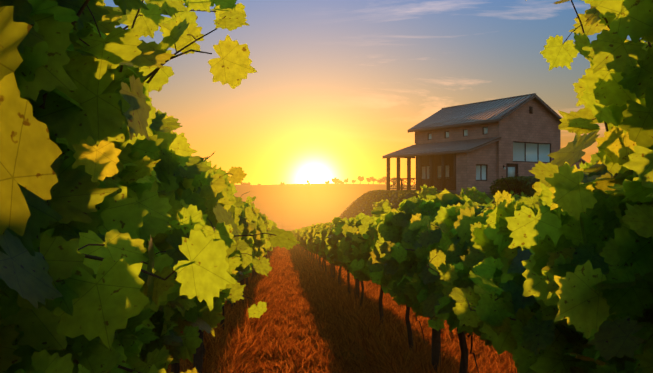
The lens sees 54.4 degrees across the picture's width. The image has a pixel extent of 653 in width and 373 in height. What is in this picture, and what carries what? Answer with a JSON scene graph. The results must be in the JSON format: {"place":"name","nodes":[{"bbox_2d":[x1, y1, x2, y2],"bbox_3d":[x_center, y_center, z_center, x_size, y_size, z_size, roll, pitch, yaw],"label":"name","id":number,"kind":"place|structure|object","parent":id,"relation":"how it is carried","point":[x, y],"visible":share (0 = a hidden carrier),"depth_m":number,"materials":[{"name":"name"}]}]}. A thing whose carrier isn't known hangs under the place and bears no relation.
{"place":"outdoors","nodes":[
{"label":"outdoors","id":0,"kind":"place"},
{"bbox_2d":[241,176,396,186],"bbox_3d":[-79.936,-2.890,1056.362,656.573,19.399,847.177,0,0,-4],"label":"ridge tree","id":1,"kind":"object","parent":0,"point":[338,181],"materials":[{"name":"plant"}]},
{"bbox_2d":[103,0,644,184],"label":"sky","id":2,"kind":"structure","parent":0,"point":[338,87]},
{"bbox_2d":[234,183,532,230],"bbox_3d":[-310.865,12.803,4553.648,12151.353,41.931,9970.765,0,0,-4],"label":"ground","id":3,"kind":"structure","parent":0,"point":[288,207],"depth_m":429.11,"materials":[{"name":"orange"}]},
{"bbox_2d":[193,244,440,372],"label":"trellis posts","id":4,"kind":"object","parent":3,"relation":"on","point":[435,354],"depth_m":5.83,"materials":[{"name":"brown wood"}]},
{"bbox_2d":[171,245,478,372],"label":"vine trunks","id":5,"kind":"object","parent":3,"relation":"on","point":[175,367],"visible":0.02,"depth_m":6.86,"materials":[{"name":"brown plant"}]},
{"bbox_2d":[229,182,435,297],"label":"vine leaves","id":6,"kind":"object","parent":3,"relation":"on","point":[349,245],"visible":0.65,"depth_m":7.57,"materials":[{"name":"green plant"}]},
{"bbox_2d":[166,244,516,372],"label":"dry grass","id":7,"kind":"structure","parent":3,"relation":"on","point":[350,327],"depth_m":8.09,"materials":[{"name":"brown plant"}]},
{"bbox_2d":[39,0,651,372],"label":"vine branches","id":8,"kind":"object","parent":3,"relation":"on","point":[152,73],"visible":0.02,"depth_m":1.94,"materials":[{"name":"brown"}]},
{"bbox_2d":[0,0,652,372],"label":"vine leaves","id":9,"kind":"object","parent":8,"relation":"attached to","point":[98,150],"visible":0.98,"depth_m":1.84,"materials":[{"name":"green plant"}]},
{"bbox_2d":[341,190,457,219],"bbox_3d":[3.789,2.716,47.367,7.073,4.985,28.218,0,0,-4],"label":"bank ground cover","id":10,"kind":"object","parent":3,"relation":"on","point":[364,205],"visible":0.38,"depth_m":49.03,"materials":[{"name":"brown plant"}]},
{"bbox_2d":[267,184,650,320],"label":"vine leaves","id":11,"kind":"object","parent":3,"relation":"on","point":[473,195],"visible":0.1,"depth_m":30.65,"materials":[{"name":"green plant"}]},
{"bbox_2d":[382,94,561,193],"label":"house trim","id":12,"kind":"structure","parent":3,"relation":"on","point":[459,125],"depth_m":48.40,"materials":[{"name":"brown wood"}]},
{"bbox_2d":[416,98,560,191],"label":"brick house","id":13,"kind":"structure","parent":3,"relation":"on","point":[540,124],"depth_m":48.10,"materials":[{"name":"brown brick"}]},
{"bbox_2d":[387,154,455,189],"bbox_3d":[8.554,-1.164,50.919,2.990,2.934,8.400,0,0,-32],"label":"porch wood","id":14,"kind":"object","parent":13,"relation":"attached to","point":[409,179],"visible":0.81,"depth_m":50.14,"materials":[{"name":"brown wood"}]},
{"bbox_2d":[416,154,453,189],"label":"dark house cladding","id":15,"kind":"structure","parent":13,"relation":"attached to","point":[437,160],"depth_m":52.79,"materials":[{"name":"brown wood"}]},
{"bbox_2d":[384,93,561,155],"bbox_3d":[12.034,-4.806,52.176,10.817,4.610,10.400,0,0,-32],"label":"roof","id":16,"kind":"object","parent":13,"relation":"on","point":[483,110],"visible":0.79,"depth_m":50.60,"materials":[{"name":"grey metal"}]},
{"bbox_2d":[422,106,550,180],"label":"window frames","id":17,"kind":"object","parent":13,"relation":"in","point":[530,110],"visible":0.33,"depth_m":48.83,"materials":[{"name":"black wood"}]},
{"bbox_2d":[422,127,549,179],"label":"window panes","id":18,"kind":"structure","parent":17,"relation":"in","point":[531,152],"depth_m":49.03,"materials":[{"name":"grey glass"}]},
{"bbox_2d":[507,164,516,189],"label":"house door","id":19,"kind":"structure","parent":13,"relation":"in","point":[511,165],"depth_m":47.93,"materials":[{"name":"black wood"}]},
{"bbox_2d":[489,175,539,195],"bbox_3d":[18.320,-0.127,45.852,18.324,1.931,3.547,0,0,-37],"label":"hedge","id":20,"kind":"object","parent":3,"relation":"on","point":[524,183],"depth_m":41.20,"materials":[{"name":"green plant"}]},
{"bbox_2d":[571,160,583,168],"bbox_3d":[20.413,-0.963,57.992,4.200,3.200,5.500,0,0,-32],"label":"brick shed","id":21,"kind":"object","parent":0,"point":[577,164],"depth_m":55.81,"materials":[{"name":"brown brick"}]}
]}

